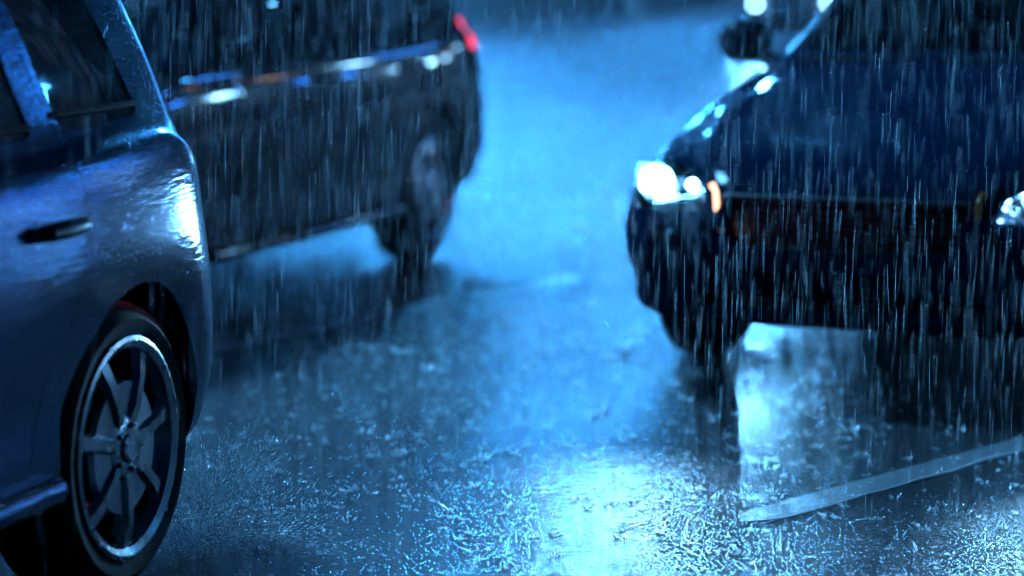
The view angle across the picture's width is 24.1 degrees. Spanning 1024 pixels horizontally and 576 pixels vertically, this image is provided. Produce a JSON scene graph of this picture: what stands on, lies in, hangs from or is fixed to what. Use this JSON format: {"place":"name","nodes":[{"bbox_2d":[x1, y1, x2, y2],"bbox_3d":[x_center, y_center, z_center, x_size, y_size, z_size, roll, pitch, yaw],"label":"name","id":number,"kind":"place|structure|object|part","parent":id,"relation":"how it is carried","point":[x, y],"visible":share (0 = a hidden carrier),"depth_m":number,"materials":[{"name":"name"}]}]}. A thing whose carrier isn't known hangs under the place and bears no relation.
{"place":"outdoors","nodes":[
{"label":"outdoors","id":0,"kind":"place"},
{"bbox_2d":[0,10,1023,575],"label":"road","id":1,"kind":"structure","parent":0,"point":[666,64],"depth_m":7.76,"materials":[{"name":"grey asphalt"}]},
{"bbox_2d":[0,0,212,575],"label":"people carrier","id":2,"kind":"object","parent":1,"relation":"on","point":[106,337],"visible":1,"depth_m":5.21,"materials":[{"name":"blue paint"}]},
{"bbox_2d":[0,12,91,495],"bbox_3d":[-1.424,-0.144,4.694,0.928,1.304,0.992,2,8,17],"label":"door","id":3,"kind":"structure","parent":2,"relation":"in","point":[45,225],"depth_m":4.88,"materials":[{"name":"blue paint"}]},
{"bbox_2d":[150,423,373,575],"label":"tyre spray","id":4,"kind":"object","parent":1,"relation":"on","point":[174,539],"visible":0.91,"depth_m":5.80,"materials":[{"name":"liquid"}]},
{"bbox_2d":[121,0,482,263],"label":"estate car","id":5,"kind":"object","parent":1,"relation":"on","point":[295,121],"visible":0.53,"depth_m":10.38,"materials":[{"name":"black paint"}]},
{"bbox_3d":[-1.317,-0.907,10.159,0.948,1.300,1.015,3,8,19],"label":"door","id":6,"kind":"part","parent":5,"relation":"part of","materials":[{"name":"black paint"}]},
{"bbox_3d":[-0.696,-1.019,11.021,0.359,1.300,1.025,3,8,19],"label":"door","id":7,"kind":"part","parent":5,"relation":"part of","materials":[{"name":"black paint"}]},
{"bbox_2d":[213,275,587,352],"bbox_3d":[-0.834,0.171,9.378,0.138,0.001,4.200,5,9,32],"label":"road marking","id":8,"kind":"object","parent":1,"relation":"on","point":[261,339],"visible":0.68,"depth_m":9.82,"materials":[{"name":"white paint"}]},
{"bbox_2d":[143,101,1023,575],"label":"rain splashes","id":9,"kind":"object","parent":1,"relation":"on","point":[605,355],"visible":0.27,"depth_m":8.89,"materials":[{"name":"liquid"}]},
{"bbox_2d":[744,0,832,36],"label":"estate car","id":10,"kind":"object","parent":1,"relation":"on","point":[788,18],"visible":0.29,"depth_m":44.77,"materials":[{"name":"black paint"}]},
{"bbox_2d":[625,0,1023,354],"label":"hatchback","id":11,"kind":"object","parent":1,"relation":"on","point":[849,164],"visible":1,"depth_m":7.92,"materials":[{"name":"black paint"}]},
{"bbox_3d":[1.173,-0.696,9.658,0.430,1.150,1.080,3,8,24],"label":"door","id":12,"kind":"part","parent":11,"relation":"part of","materials":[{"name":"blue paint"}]},
{"bbox_2d":[739,436,1023,524],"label":"road marking","id":13,"kind":"object","parent":1,"relation":"on","point":[872,485],"visible":1,"depth_m":6.59,"materials":[{"name":"grey paint"}]},
{"bbox_2d":[457,0,743,27],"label":"pavement","id":14,"kind":"structure","parent":0,"point":[500,18],"depth_m":82.22,"materials":[{"name":"grey concrete"}]},
{"label":"ground","id":15,"kind":"structure","parent":0,"visible":0},
{"bbox_2d":[452,0,503,11],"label":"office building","id":16,"kind":"structure","parent":15,"relation":"on","point":[475,5],"depth_m":84.41,"materials":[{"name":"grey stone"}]},
{"bbox_2d":[504,0,717,9],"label":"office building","id":17,"kind":"structure","parent":15,"relation":"on","point":[522,4],"depth_m":95.49,"materials":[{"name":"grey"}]}
]}

